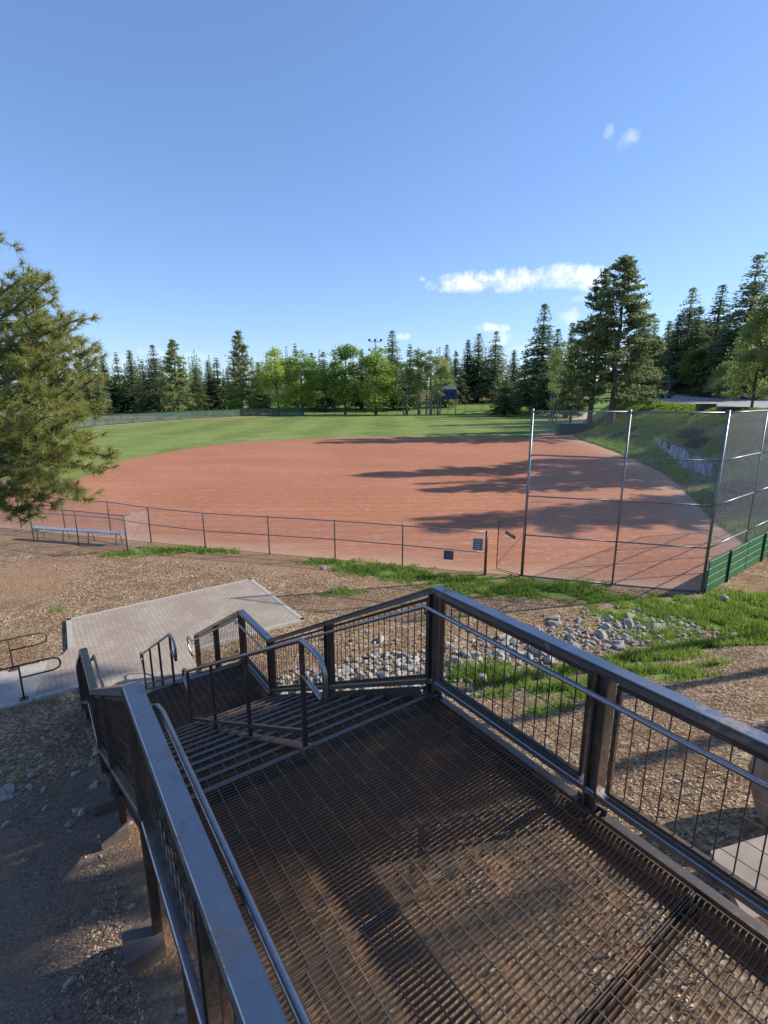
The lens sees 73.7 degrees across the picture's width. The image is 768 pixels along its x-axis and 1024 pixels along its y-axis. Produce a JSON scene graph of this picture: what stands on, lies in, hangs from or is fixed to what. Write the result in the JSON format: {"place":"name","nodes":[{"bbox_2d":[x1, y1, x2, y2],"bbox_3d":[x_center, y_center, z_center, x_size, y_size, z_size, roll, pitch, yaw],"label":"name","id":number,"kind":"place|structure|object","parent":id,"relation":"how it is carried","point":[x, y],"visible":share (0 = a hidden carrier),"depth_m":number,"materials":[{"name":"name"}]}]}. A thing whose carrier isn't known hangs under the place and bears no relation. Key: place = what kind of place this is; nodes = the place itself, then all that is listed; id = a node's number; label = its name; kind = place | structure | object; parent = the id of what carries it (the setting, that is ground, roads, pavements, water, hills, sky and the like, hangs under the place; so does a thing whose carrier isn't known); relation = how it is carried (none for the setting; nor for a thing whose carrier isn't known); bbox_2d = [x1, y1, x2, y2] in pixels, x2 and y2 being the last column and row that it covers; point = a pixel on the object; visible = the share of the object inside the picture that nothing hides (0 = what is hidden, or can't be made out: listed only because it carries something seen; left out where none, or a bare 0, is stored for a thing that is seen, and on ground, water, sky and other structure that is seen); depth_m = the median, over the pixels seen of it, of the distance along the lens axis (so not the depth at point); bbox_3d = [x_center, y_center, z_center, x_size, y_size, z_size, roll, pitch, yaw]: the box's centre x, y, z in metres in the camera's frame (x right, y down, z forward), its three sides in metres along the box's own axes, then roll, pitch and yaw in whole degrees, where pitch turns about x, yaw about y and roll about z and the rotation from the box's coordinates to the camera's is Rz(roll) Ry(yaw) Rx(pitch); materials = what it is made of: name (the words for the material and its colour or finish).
{"place":"outdoors","nodes":[
{"label":"outdoors","id":0,"kind":"place"},
{"bbox_2d":[0,661,48,710],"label":"concrete path","id":1,"kind":"structure","parent":0,"point":[10,691],"depth_m":12.06,"materials":[{"name":"concrete"}]},
{"bbox_2d":[0,632,47,671],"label":"ramp handrail","id":2,"kind":"object","parent":1,"relation":"on","point":[12,663],"visible":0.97,"depth_m":12.71,"materials":[{"name":"metal"}]},
{"bbox_2d":[0,657,61,700],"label":"ramp handrail","id":3,"kind":"object","parent":1,"relation":"on","point":[24,697],"visible":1,"depth_m":11.49,"materials":[{"name":"metal"}]},
{"bbox_2d":[33,580,298,720],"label":"paver patio","id":4,"kind":"structure","parent":0,"point":[116,642],"depth_m":14.80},
{"bbox_2d":[95,414,449,426],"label":"warning track","id":5,"kind":"structure","parent":0,"point":[259,416],"depth_m":145.01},
{"bbox_2d":[0,432,742,590],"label":"infield dirt","id":6,"kind":"structure","parent":0,"point":[470,483],"depth_m":31.98,"materials":[{"name":"soil"}]},
{"bbox_2d":[0,386,767,1023],"bbox_3d":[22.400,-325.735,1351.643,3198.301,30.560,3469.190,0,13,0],"label":"ground","id":7,"kind":"structure","parent":0,"point":[22,994],"depth_m":8.15,"materials":[{"name":"soil"}]},
{"bbox_2d":[2,783,14,793],"bbox_3d":[-6.558,4.879,8.966,0.229,0.219,0.202,0,13,0],"label":"rock","id":8,"kind":"object","parent":7,"relation":"on","point":[8,788],"visible":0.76,"depth_m":8.93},
{"bbox_2d":[0,230,124,527],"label":"pine tree","id":9,"kind":"object","parent":7,"relation":"on","point":[33,433],"visible":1,"depth_m":11.39,"materials":[{"name":"green plant"}]},
{"bbox_2d":[62,976,77,988],"bbox_3d":[-2.996,4.477,4.875,0.078,0.071,0.130,11,17,38],"label":"rock","id":10,"kind":"object","parent":7,"relation":"on","point":[71,980],"visible":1,"depth_m":4.86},
{"bbox_2d":[0,507,151,549],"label":"dugout fence","id":11,"kind":"object","parent":7,"relation":"on","point":[78,536],"visible":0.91,"depth_m":23.03,"materials":[{"name":"metal"}]},
{"bbox_2d":[0,714,156,1023],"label":"bark litter","id":12,"kind":"object","parent":7,"relation":"on","point":[79,927],"visible":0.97,"depth_m":5.96,"materials":[{"name":"wood"}]},
{"bbox_2d":[33,526,124,544],"bbox_3d":[-14.274,1.097,23.903,4.919,0.553,0.441,3,14,12],"label":"team bench","id":13,"kind":"object","parent":7,"relation":"on","point":[74,530],"visible":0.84,"depth_m":23.81,"materials":[{"name":"metal"}]},
{"bbox_2d":[68,350,119,415],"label":"fir tree","id":14,"kind":"object","parent":7,"relation":"on","point":[94,393],"visible":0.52,"depth_m":145.02,"materials":[{"name":"green plant"}]},
{"bbox_2d":[95,357,125,411],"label":"fir tree","id":15,"kind":"object","parent":7,"relation":"on","point":[109,382],"visible":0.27,"depth_m":162.48,"materials":[{"name":"green plant"}]},
{"bbox_2d":[111,352,128,411],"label":"fir tree","id":16,"kind":"object","parent":7,"relation":"on","point":[117,377],"visible":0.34,"depth_m":165.69,"materials":[{"name":"green plant"}]},
{"bbox_2d":[114,350,153,412],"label":"fir tree","id":17,"kind":"object","parent":7,"relation":"on","point":[126,400],"visible":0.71,"depth_m":161.62,"materials":[{"name":"green plant"}]},
{"bbox_2d":[136,359,154,391],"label":"fir tree","id":18,"kind":"object","parent":7,"relation":"on","point":[141,361],"visible":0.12,"depth_m":168.51,"materials":[{"name":"green plant"}]},
{"bbox_2d":[128,345,184,414],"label":"fir tree","id":19,"kind":"object","parent":7,"relation":"on","point":[152,402],"visible":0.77,"depth_m":153.23,"materials":[{"name":"green plant"}]},
{"bbox_2d":[35,578,304,701],"bbox_3d":[-6.355,3.383,15.266,6.962,0.115,4.461,-10,16,-35],"label":"patio border","id":20,"kind":"object","parent":7,"relation":"on","point":[76,687],"visible":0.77,"depth_m":15.20,"materials":[{"name":"concrete"}]},
{"bbox_2d":[151,338,196,418],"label":"pine tree","id":21,"kind":"object","parent":7,"relation":"on","point":[171,389],"visible":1,"depth_m":128.94,"materials":[{"name":"green plant"}]},
{"bbox_2d":[47,408,303,429],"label":"outfield fence","id":22,"kind":"object","parent":7,"relation":"on","point":[197,414],"visible":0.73,"depth_m":128.75,"materials":[{"name":"metal"}]},
{"bbox_2d":[192,393,204,410],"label":"leafy bush","id":23,"kind":"object","parent":7,"relation":"on","point":[198,402],"visible":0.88,"depth_m":154.08,"materials":[{"name":"green plant"}]},
{"bbox_2d":[183,367,214,412],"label":"fir tree","id":24,"kind":"object","parent":7,"relation":"on","point":[199,392],"visible":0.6,"depth_m":164.65,"materials":[{"name":"green plant"}]},
{"bbox_2d":[200,361,216,410],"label":"fir tree","id":25,"kind":"object","parent":7,"relation":"on","point":[207,386],"visible":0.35,"depth_m":169.65,"materials":[{"name":"green plant"}]},
{"bbox_2d":[206,358,231,409],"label":"fir tree","id":26,"kind":"object","parent":7,"relation":"on","point":[219,399],"visible":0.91,"depth_m":167.87,"materials":[{"name":"green plant"}]},
{"bbox_2d":[223,393,244,413],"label":"leafy bush","id":27,"kind":"object","parent":7,"relation":"on","point":[233,402],"visible":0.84,"depth_m":150.40,"materials":[{"name":"green plant"}]},
{"bbox_2d":[222,369,245,408],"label":"fir tree","id":28,"kind":"object","parent":7,"relation":"on","point":[227,376],"visible":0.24,"depth_m":174.01,"materials":[{"name":"green plant"}]},
{"bbox_2d":[224,330,259,412],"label":"pine tree","id":29,"kind":"object","parent":7,"relation":"on","point":[239,365],"visible":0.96,"depth_m":153.41,"materials":[{"name":"green plant"}]},
{"bbox_2d":[0,496,487,572],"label":"chain link fence","id":30,"kind":"object","parent":7,"relation":"on","point":[251,533],"visible":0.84,"depth_m":21.77,"materials":[{"name":"metal"}]},
{"bbox_2d":[444,550,453,559],"bbox_3d":[2.502,1.672,19.841,0.380,0.360,0.012,4,14,17],"label":"fence sign","id":31,"kind":"object","parent":30,"relation":"attached to","point":[448,555],"visible":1,"depth_m":19.83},
{"bbox_2d":[473,538,482,550],"bbox_3d":[3.552,1.225,19.384,0.360,0.460,0.017,4,14,17],"label":"fence sign","id":32,"kind":"object","parent":30,"relation":"attached to","point":[477,543],"visible":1,"depth_m":19.38,"materials":[{"name":"metal"}]},
{"bbox_2d":[247,396,260,414],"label":"leafy bush","id":33,"kind":"object","parent":7,"relation":"on","point":[255,405],"visible":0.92,"depth_m":151.75,"materials":[{"name":"green plant"}]},
{"bbox_2d":[245,362,274,410],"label":"fir tree","id":34,"kind":"object","parent":7,"relation":"on","point":[263,401],"visible":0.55,"depth_m":172.04,"materials":[{"name":"green plant"}]},
{"bbox_2d":[247,347,300,408],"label":"maple tree","id":35,"kind":"object","parent":7,"relation":"on","point":[278,372],"visible":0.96,"depth_m":151.39,"materials":[{"name":"green plant"}]},
{"bbox_2d":[0,414,572,479],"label":"outfield turf","id":36,"kind":"structure","parent":7,"relation":"on","point":[135,440],"depth_m":92.59,"materials":[{"name":"plant"}]},
{"bbox_2d":[286,343,302,408],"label":"fir tree","id":37,"kind":"object","parent":7,"relation":"on","point":[295,381],"visible":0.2,"depth_m":178.36,"materials":[{"name":"green plant"}]},
{"bbox_2d":[276,349,326,414],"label":"maple tree","id":38,"kind":"object","parent":7,"relation":"on","point":[309,372],"visible":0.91,"depth_m":153.39,"materials":[{"name":"green plant"}]},
{"bbox_2d":[308,350,343,410],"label":"fir tree","id":39,"kind":"object","parent":7,"relation":"on","point":[326,402],"visible":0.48,"depth_m":171.30,"materials":[{"name":"green plant"}]},
{"bbox_2d":[0,346,663,407],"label":"distant forest","id":40,"kind":"object","parent":7,"relation":"on","point":[280,389],"visible":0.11,"depth_m":219.07,"materials":[{"name":"plant"}]},
{"bbox_2d":[318,343,363,414],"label":"maple tree","id":41,"kind":"object","parent":7,"relation":"on","point":[336,372],"visible":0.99,"depth_m":151.12,"materials":[{"name":"green plant"}]},
{"bbox_2d":[343,349,374,408],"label":"fir tree","id":42,"kind":"object","parent":7,"relation":"on","point":[362,375],"visible":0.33,"depth_m":175.07,"materials":[{"name":"green plant"}]},
{"bbox_2d":[0,602,728,1014],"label":"stones","id":43,"kind":"object","parent":7,"relation":"on","point":[374,670],"visible":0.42,"depth_m":13.31,"materials":[{"name":"stone"}]},
{"bbox_2d":[342,345,402,414],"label":"maple tree","id":44,"kind":"object","parent":7,"relation":"on","point":[372,363],"visible":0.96,"depth_m":150.06,"materials":[{"name":"green plant"}]},
{"bbox_2d":[6,561,767,1023],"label":"wood chips","id":45,"kind":"object","parent":7,"relation":"on","point":[72,593],"visible":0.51,"depth_m":8.95,"materials":[{"name":"wood"}]},
{"bbox_2d":[13,527,767,714],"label":"grass","id":46,"kind":"structure","parent":7,"relation":"on","point":[732,615],"depth_m":15.71,"materials":[{"name":"plant"}]},
{"bbox_2d":[372,330,412,409],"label":"fir tree","id":47,"kind":"object","parent":7,"relation":"on","point":[391,403],"visible":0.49,"depth_m":171.92,"materials":[{"name":"green plant"}]},
{"bbox_2d":[389,358,423,414],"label":"aspen tree","id":48,"kind":"object","parent":7,"relation":"on","point":[405,372],"visible":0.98,"depth_m":152.40,"materials":[{"name":"green plant"}]},
{"bbox_2d":[400,344,423,408],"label":"fir tree","id":49,"kind":"object","parent":7,"relation":"on","point":[414,402],"visible":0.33,"depth_m":175.03,"materials":[{"name":"green plant"}]},
{"bbox_2d":[303,404,530,415],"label":"outfield fence","id":50,"kind":"object","parent":7,"relation":"on","point":[350,410],"visible":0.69,"depth_m":153.92,"materials":[{"name":"metal"}]},
{"bbox_2d":[409,349,427,414],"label":"aspen tree","id":51,"kind":"object","parent":7,"relation":"on","point":[417,361],"visible":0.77,"depth_m":153.62,"materials":[{"name":"green plant"}]},
{"bbox_2d":[76,585,767,1023],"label":"metal staircase","id":52,"kind":"structure","parent":7,"relation":"on","point":[240,791],"depth_m":3.08,"materials":[{"name":"metal"}]},
{"bbox_2d":[414,349,443,414],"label":"aspen tree","id":53,"kind":"object","parent":7,"relation":"on","point":[429,374],"visible":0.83,"depth_m":151.76,"materials":[{"name":"green plant"}]},
{"bbox_2d":[427,356,452,414],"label":"aspen tree","id":54,"kind":"object","parent":7,"relation":"on","point":[442,381],"visible":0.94,"depth_m":150.74,"materials":[{"name":"green plant"}]},
{"bbox_2d":[434,386,456,413],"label":"scoreboard","id":55,"kind":"object","parent":7,"relation":"on","point":[449,392],"visible":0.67,"depth_m":158.54,"materials":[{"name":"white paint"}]},
{"bbox_2d":[432,345,459,406],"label":"fir tree","id":56,"kind":"object","parent":7,"relation":"on","point":[447,356],"visible":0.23,"depth_m":182.69,"materials":[{"name":"green plant"}]},
{"bbox_2d":[439,350,474,402],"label":"fir tree","id":57,"kind":"object","parent":7,"relation":"on","point":[463,395],"visible":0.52,"depth_m":196.77,"materials":[{"name":"green plant"}]},
{"bbox_2d":[457,340,481,399],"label":"fir tree","id":58,"kind":"object","parent":7,"relation":"on","point":[467,359],"visible":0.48,"depth_m":205.46,"materials":[{"name":"green plant"}]},
{"bbox_2d":[461,333,490,400],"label":"fir tree","id":59,"kind":"object","parent":7,"relation":"on","point":[479,358],"visible":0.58,"depth_m":204.77,"materials":[{"name":"green plant"}]},
{"bbox_2d":[471,330,515,402],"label":"fir tree","id":60,"kind":"object","parent":7,"relation":"on","point":[494,371],"visible":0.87,"depth_m":200.46,"materials":[{"name":"green plant"}]},
{"bbox_2d":[485,374,522,416],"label":"fir tree","id":61,"kind":"object","parent":7,"relation":"on","point":[506,403],"visible":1,"depth_m":145.32,"materials":[{"name":"green plant"}]},
{"bbox_2d":[484,521,524,575],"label":"fence gate","id":62,"kind":"structure","parent":7,"relation":"on","point":[486,543],"depth_m":19.36,"materials":[{"name":"metal"}]},
{"bbox_2d":[503,350,521,394],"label":"fir tree","id":63,"kind":"object","parent":7,"relation":"on","point":[513,366],"visible":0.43,"depth_m":206.25,"materials":[{"name":"green plant"}]},
{"bbox_2d":[501,303,562,413],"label":"fir tree","id":64,"kind":"object","parent":7,"relation":"on","point":[527,385],"visible":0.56,"depth_m":156.57,"materials":[{"name":"green plant"}]},
{"bbox_2d":[528,329,564,415],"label":"fir tree","id":65,"kind":"object","parent":7,"relation":"on","point":[544,395],"visible":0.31,"depth_m":145.02,"materials":[{"name":"green plant"}]},
{"bbox_2d":[542,340,575,423],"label":"aspen tree","id":66,"kind":"object","parent":7,"relation":"on","point":[554,366],"visible":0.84,"depth_m":107.57,"materials":[{"name":"green plant"}]},
{"bbox_2d":[547,322,586,417],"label":"fir tree","id":67,"kind":"object","parent":7,"relation":"on","point":[566,361],"visible":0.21,"depth_m":134.60,"materials":[{"name":"green plant"}]},
{"bbox_2d":[555,423,588,434],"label":"storage bin","id":68,"kind":"object","parent":7,"relation":"on","point":[576,427],"visible":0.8,"depth_m":82.36,"materials":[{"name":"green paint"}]},
{"bbox_2d":[549,342,595,422],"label":"pine tree","id":69,"kind":"object","parent":7,"relation":"on","point":[570,368],"visible":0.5,"depth_m":87.16,"materials":[{"name":"green plant"}]},
{"bbox_2d":[564,268,629,429],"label":"pine tree","id":70,"kind":"object","parent":7,"relation":"on","point":[580,328],"visible":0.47,"depth_m":78.93,"materials":[{"name":"green plant"}]},
{"bbox_2d":[594,629,607,639],"bbox_3d":[6.236,3.531,14.616,0.442,0.265,0.445,-28,35,-28],"label":"rock","id":71,"kind":"object","parent":7,"relation":"on","point":[601,633],"visible":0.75,"depth_m":14.57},
{"bbox_2d":[567,254,667,424],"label":"pine tree","id":72,"kind":"object","parent":7,"relation":"on","point":[631,304],"visible":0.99,"depth_m":75.00,"materials":[{"name":"green plant"}]},
{"bbox_2d":[618,301,661,390],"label":"fir tree","id":73,"kind":"object","parent":7,"relation":"on","point":[647,335],"visible":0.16,"depth_m":113.43,"materials":[{"name":"green plant"}]},
{"bbox_2d":[521,408,767,592],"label":"backstop","id":74,"kind":"object","parent":7,"relation":"on","point":[725,566],"visible":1,"depth_m":18.05,"materials":[{"name":"metal"}]},
{"bbox_2d":[648,369,663,397],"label":"leafy bush","id":75,"kind":"object","parent":7,"relation":"on","point":[659,384],"visible":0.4,"depth_m":85.13,"materials":[{"name":"green plant"}]},
{"bbox_2d":[641,336,673,383],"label":"pine tree","id":76,"kind":"object","parent":7,"relation":"on","point":[660,358],"visible":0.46,"depth_m":91.41,"materials":[{"name":"green plant"}]},
{"bbox_2d":[645,314,689,385],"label":"fir tree","id":77,"kind":"object","parent":7,"relation":"on","point":[673,349],"visible":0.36,"depth_m":102.44,"materials":[{"name":"green plant"}]},
{"bbox_2d":[661,321,673,365],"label":"fir tree","id":78,"kind":"object","parent":7,"relation":"on","point":[668,328],"visible":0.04,"depth_m":123.19,"materials":[{"name":"green plant"}]},
{"bbox_2d":[572,398,767,541],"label":"bank grass","id":79,"kind":"structure","parent":7,"relation":"on","point":[673,406],"depth_m":51.52,"materials":[{"name":"plant"}]},
{"bbox_2d":[635,286,710,383],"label":"fir tree","id":80,"kind":"object","parent":7,"relation":"on","point":[687,316],"visible":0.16,"depth_m":104.95,"materials":[{"name":"green plant"}]},
{"bbox_2d":[659,374,705,393],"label":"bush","id":81,"kind":"object","parent":7,"relation":"on","point":[669,382],"visible":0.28,"depth_m":100.81,"materials":[{"name":"green plant"}]},
{"bbox_2d":[653,435,717,481],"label":"retaining wall","id":82,"kind":"structure","parent":7,"relation":"on","point":[680,452],"depth_m":44.59,"materials":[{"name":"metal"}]},
{"bbox_2d":[661,306,713,393],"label":"fir tree","id":83,"kind":"object","parent":7,"relation":"on","point":[697,333],"visible":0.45,"depth_m":98.57,"materials":[{"name":"green plant"}]},
{"bbox_2d":[673,427,703,438],"bbox_3d":[31.488,-8.081,52.252,3.380,1.246,3.425,3,14,14],"label":"bank shrub","id":84,"kind":"object","parent":7,"relation":"on","point":[691,432],"visible":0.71,"depth_m":51.83,"materials":[{"name":"green plant"}]},
{"bbox_2d":[673,346,716,394],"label":"maple tree","id":85,"kind":"object","parent":7,"relation":"on","point":[686,363],"visible":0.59,"depth_m":95.90,"materials":[{"name":"green plant"}]},
{"bbox_2d":[682,438,708,448],"bbox_3d":[29.842,-6.576,48.559,3.192,0.992,3.109,7,15,27],"label":"bank shrub","id":86,"kind":"object","parent":7,"relation":"on","point":[690,443],"visible":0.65,"depth_m":48.18,"materials":[{"name":"green plant"}]},
{"bbox_2d":[643,392,767,407],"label":"parking lot","id":87,"kind":"structure","parent":7,"relation":"on","point":[706,398],"depth_m":83.39,"materials":[{"name":"asphalt"}]},
{"bbox_2d":[645,387,674,397],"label":"parked car","id":88,"kind":"object","parent":87,"relation":"on","point":[670,394],"visible":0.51,"depth_m":88.87,"materials":[{"name":"paint"}]},
{"bbox_2d":[695,404,716,410],"bbox_3d":[37.583,-12.212,59.789,2.023,0.840,0.889,0,13,0],"label":"stone barrier","id":89,"kind":"object","parent":7,"relation":"on","point":[701,407],"visible":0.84,"depth_m":59.40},
{"bbox_2d":[683,315,746,396],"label":"fir tree","id":90,"kind":"object","parent":7,"relation":"on","point":[719,358],"visible":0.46,"depth_m":91.64,"materials":[{"name":"green plant"}]},
{"bbox_2d":[699,283,731,358],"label":"fir tree","id":91,"kind":"object","parent":7,"relation":"on","point":[717,311],"visible":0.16,"depth_m":102.99,"materials":[{"name":"green plant"}]},
{"bbox_2d":[703,359,743,400],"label":"leafy tree","id":92,"kind":"object","parent":7,"relation":"on","point":[725,366],"visible":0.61,"depth_m":81.58,"materials":[{"name":"green plant"}]},
{"bbox_2d":[681,254,767,395],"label":"fir tree","id":93,"kind":"object","parent":7,"relation":"on","point":[752,287],"visible":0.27,"depth_m":91.39,"materials":[{"name":"green plant"}]},
{"bbox_2d":[686,455,767,516],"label":"dugout fence","id":94,"kind":"object","parent":7,"relation":"on","point":[708,479],"visible":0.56,"depth_m":29.98,"materials":[{"name":"metal"}]},
{"bbox_2d":[716,407,747,413],"bbox_3d":[35.981,-10.522,52.997,2.764,0.690,0.892,0,13,0],"label":"stone barrier","id":95,"kind":"object","parent":7,"relation":"on","point":[723,409],"visible":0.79,"depth_m":52.58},
{"bbox_2d":[710,835,767,917],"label":"flagstone","id":96,"kind":"object","parent":7,"relation":"on","point":[749,855],"visible":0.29,"depth_m":4.48,"materials":[{"name":"stone"}]},
{"bbox_2d":[715,478,765,494],"bbox_3d":[22.849,-1.641,32.199,3.402,1.032,3.492,7,15,29],"label":"bank shrub","id":97,"kind":"object","parent":7,"relation":"on","point":[745,484],"visible":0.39,"depth_m":32.03,"materials":[{"name":"green plant"}]},
{"bbox_2d":[721,303,767,406],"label":"leafy tree","id":98,"kind":"object","parent":7,"relation":"on","point":[743,375],"visible":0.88,"depth_m":53.86,"materials":[{"name":"green plant"}]},
{"bbox_2d":[723,251,767,373],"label":"pine tree","id":99,"kind":"object","parent":7,"relation":"on","point":[763,355],"visible":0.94,"depth_m":51.35,"materials":[{"name":"green plant"}]},
{"bbox_2d":[726,303,767,397],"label":"fir tree","id":100,"kind":"object","parent":7,"relation":"on","point":[765,375],"visible":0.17,"depth_m":85.74,"materials":[{"name":"green plant"}]},
{"bbox_2d":[748,756,767,827],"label":"boulder","id":101,"kind":"object","parent":7,"relation":"on","point":[759,794],"visible":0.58,"depth_m":5.20,"materials":[{"name":"stone"}]},
{"bbox_2d":[0,0,767,385],"label":"sky","id":102,"kind":"structure","parent":0,"point":[314,175],"materials":[{"name":"blue"}]},
{"bbox_2d":[567,408,593,422],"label":"dirt path","id":103,"kind":"structure","parent":0,"point":[580,420],"depth_m":130.51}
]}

